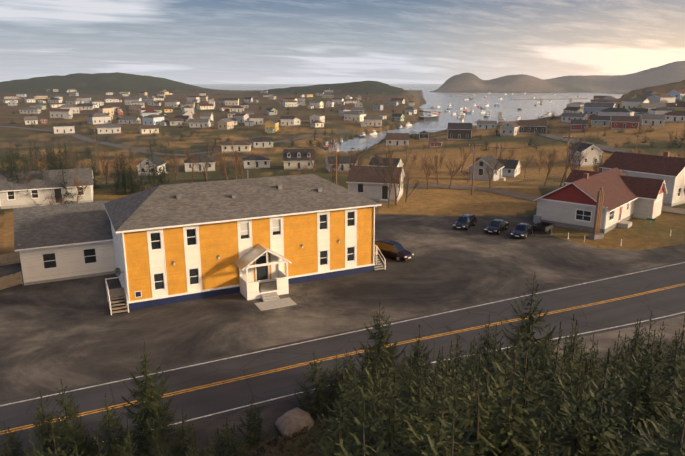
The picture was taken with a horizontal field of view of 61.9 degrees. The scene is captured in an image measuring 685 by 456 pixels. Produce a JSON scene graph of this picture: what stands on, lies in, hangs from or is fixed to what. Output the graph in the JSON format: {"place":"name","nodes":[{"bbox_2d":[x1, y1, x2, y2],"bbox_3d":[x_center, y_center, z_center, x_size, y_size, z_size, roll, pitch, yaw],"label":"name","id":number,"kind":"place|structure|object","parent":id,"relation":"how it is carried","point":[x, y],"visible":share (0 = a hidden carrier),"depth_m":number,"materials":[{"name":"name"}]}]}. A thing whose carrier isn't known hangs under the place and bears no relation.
{"place":"outdoors","nodes":[
{"label":"outdoors","id":0,"kind":"place"},
{"bbox_2d":[0,126,349,155],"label":"town road","id":1,"kind":"structure","parent":0,"point":[81,137],"depth_m":300.56,"materials":[{"name":"grey asphalt"}]},
{"bbox_2d":[11,103,348,114],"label":"town road","id":2,"kind":"structure","parent":0,"point":[131,112],"depth_m":478.29,"materials":[{"name":"grey asphalt"}]},
{"bbox_2d":[0,214,684,455],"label":"lot gravel","id":3,"kind":"structure","parent":0,"point":[71,333],"depth_m":44.87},
{"bbox_2d":[0,252,22,289],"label":"picket fence","id":4,"kind":"object","parent":3,"relation":"on","point":[13,278],"visible":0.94,"depth_m":50.24,"materials":[{"name":"brown wood"}]},
{"bbox_2d":[13,200,115,285],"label":"annex building","id":5,"kind":"structure","parent":3,"relation":"on","point":[59,242],"depth_m":51.68,"materials":[{"name":"white wood"}]},
{"bbox_2d":[104,170,385,314],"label":"building","id":6,"kind":"structure","parent":3,"relation":"on","point":[267,240],"depth_m":47.95,"materials":[{"name":"yellow"}]},
{"bbox_2d":[374,239,413,261],"bbox_3d":[5.073,2.207,58.259,4.413,1.581,1.860,13,19,41],"label":"maroon van","id":7,"kind":"object","parent":3,"relation":"on","point":[398,251],"visible":0.79,"depth_m":57.56,"materials":[{"name":"paint"}]},
{"bbox_2d":[453,214,476,229],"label":"station wagon","id":8,"kind":"object","parent":3,"relation":"on","point":[465,221],"visible":1,"depth_m":69.84,"materials":[{"name":"blue paint"}]},
{"bbox_2d":[484,219,508,233],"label":"sedan car","id":9,"kind":"object","parent":3,"relation":"on","point":[496,226],"visible":1,"depth_m":67.79,"materials":[{"name":"black paint"}]},
{"bbox_2d":[511,223,532,238],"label":"sedan car","id":10,"kind":"object","parent":3,"relation":"on","point":[523,230],"visible":0.96,"depth_m":65.85,"materials":[{"name":"blue paint"}]},
{"bbox_2d":[533,215,540,223],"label":"utility box","id":11,"kind":"object","parent":3,"relation":"on","point":[536,219],"visible":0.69,"depth_m":72.00,"materials":[{"name":"grey metal"}]},
{"bbox_2d":[532,222,554,235],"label":"utility trailer","id":12,"kind":"object","parent":3,"relation":"on","point":[543,226],"visible":0.94,"depth_m":67.35,"materials":[{"name":"black metal"}]},
{"bbox_2d":[0,61,684,455],"bbox_3d":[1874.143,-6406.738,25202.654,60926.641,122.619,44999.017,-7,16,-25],"label":"ground","id":13,"kind":"structure","parent":0,"point":[666,79],"depth_m":281.75,"materials":[{"name":"brown plant"}]},
{"bbox_2d":[239,422,329,455],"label":"heath shrubs","id":14,"kind":"object","parent":13,"relation":"on","point":[302,442],"visible":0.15,"depth_m":25.15,"materials":[{"name":"plant"}]},
{"bbox_2d":[275,407,314,437],"bbox_3d":[-2.426,10.128,29.276,2.041,1.283,2.522,10,14,16],"label":"boulder","id":15,"kind":"object","parent":13,"relation":"on","point":[294,420],"visible":0.75,"depth_m":28.74,"materials":[{"name":"grey stone"}]},
{"bbox_2d":[0,271,684,455],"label":"spruce trees","id":16,"kind":"object","parent":13,"relation":"on","point":[522,401],"visible":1,"depth_m":14.58,"materials":[{"name":"green plant"}]},
{"bbox_2d":[0,103,684,208],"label":"village houses","id":17,"kind":"structure","parent":13,"relation":"on","point":[366,183],"depth_m":111.18,"materials":[{"name":"white wood"}]},
{"bbox_2d":[0,89,684,206],"bbox_3d":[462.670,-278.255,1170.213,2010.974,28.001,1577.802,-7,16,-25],"label":"conifer trees","id":18,"kind":"object","parent":13,"relation":"on","point":[53,164],"visible":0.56,"depth_m":103.51,"materials":[{"name":"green plant"}]},
{"bbox_2d":[2,88,684,132],"bbox_3d":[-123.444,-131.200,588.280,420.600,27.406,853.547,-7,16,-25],"label":"town houses","id":19,"kind":"structure","parent":13,"relation":"on","point":[652,101],"depth_m":429.67,"materials":[{"name":"white wood"}]},
{"bbox_2d":[6,131,684,207],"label":"bare trees","id":20,"kind":"object","parent":13,"relation":"on","point":[573,155],"visible":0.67,"depth_m":97.74,"materials":[{"name":"brown plant"}]},
{"bbox_2d":[94,118,684,194],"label":"utility poles","id":21,"kind":"object","parent":13,"relation":"on","point":[473,150],"visible":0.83,"depth_m":93.63,"materials":[{"name":"brown wood"}]},
{"bbox_2d":[403,184,538,201],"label":"lane","id":22,"kind":"structure","parent":13,"relation":"on","point":[513,194],"depth_m":96.24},
{"bbox_2d":[588,187,603,239],"bbox_3d":[29.121,-1.653,64.914,1.500,6.000,0.850,-7,16,-25],"label":"post bundle","id":23,"kind":"object","parent":13,"relation":"on","point":[595,234],"visible":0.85,"depth_m":64.83,"materials":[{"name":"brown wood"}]},
{"bbox_2d":[533,167,666,233],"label":"house","id":24,"kind":"structure","parent":13,"relation":"on","point":[572,205],"depth_m":71.16,"materials":[{"name":"white wood"}]},
{"bbox_2d":[647,218,655,239],"bbox_3d":[34.834,0.117,64.709,0.653,2.470,0.653,-3,14,-11],"label":"street sign post","id":25,"kind":"object","parent":13,"relation":"on","point":[650,219],"visible":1,"depth_m":64.50,"materials":[{"name":"green"}]},
{"bbox_2d":[662,205,684,213],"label":"lane","id":26,"kind":"structure","parent":13,"relation":"on","point":[666,208],"depth_m":80.19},
{"bbox_2d":[0,261,684,455],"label":"road asphalt","id":27,"kind":"structure","parent":0,"point":[281,383],"depth_m":38.11,"materials":[{"name":"grey asphalt"}]},
{"bbox_2d":[0,262,684,405],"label":"road line","id":28,"kind":"object","parent":27,"relation":"on","point":[316,339],"visible":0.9,"depth_m":39.06,"materials":[{"name":"white paint"}]},
{"bbox_2d":[0,283,684,433],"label":"yellow road line","id":29,"kind":"object","parent":27,"relation":"on","point":[334,356],"visible":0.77,"depth_m":36.59,"materials":[{"name":"paint"}]},
{"bbox_2d":[69,312,684,449],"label":"road line","id":30,"kind":"object","parent":27,"relation":"on","point":[406,367],"visible":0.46,"depth_m":32.75,"materials":[{"name":"white paint"}]},
{"bbox_2d":[0,0,684,83],"label":"sky","id":31,"kind":"structure","parent":0,"point":[184,41],"materials":[{"name":"grey"}]},
{"bbox_2d":[190,84,624,151],"bbox_3d":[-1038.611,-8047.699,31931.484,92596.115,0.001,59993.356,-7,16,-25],"label":"sea water","id":32,"kind":"structure","parent":0,"point":[507,107],"depth_m":837.84,"materials":[{"name":"grey liquid"}]},
{"bbox_2d":[322,92,587,151],"bbox_3d":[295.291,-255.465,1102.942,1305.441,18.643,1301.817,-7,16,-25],"label":"boats","id":33,"kind":"object","parent":32,"relation":"on","point":[433,115],"visible":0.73,"depth_m":576.58,"materials":[{"name":"painted wood"},{"name":"dark wood"},{"name":"glass"}]},
{"bbox_2d":[532,133,634,152],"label":"harbour road","id":34,"kind":"structure","parent":0,"point":[572,141],"depth_m":224.80,"materials":[{"name":"grey asphalt"}]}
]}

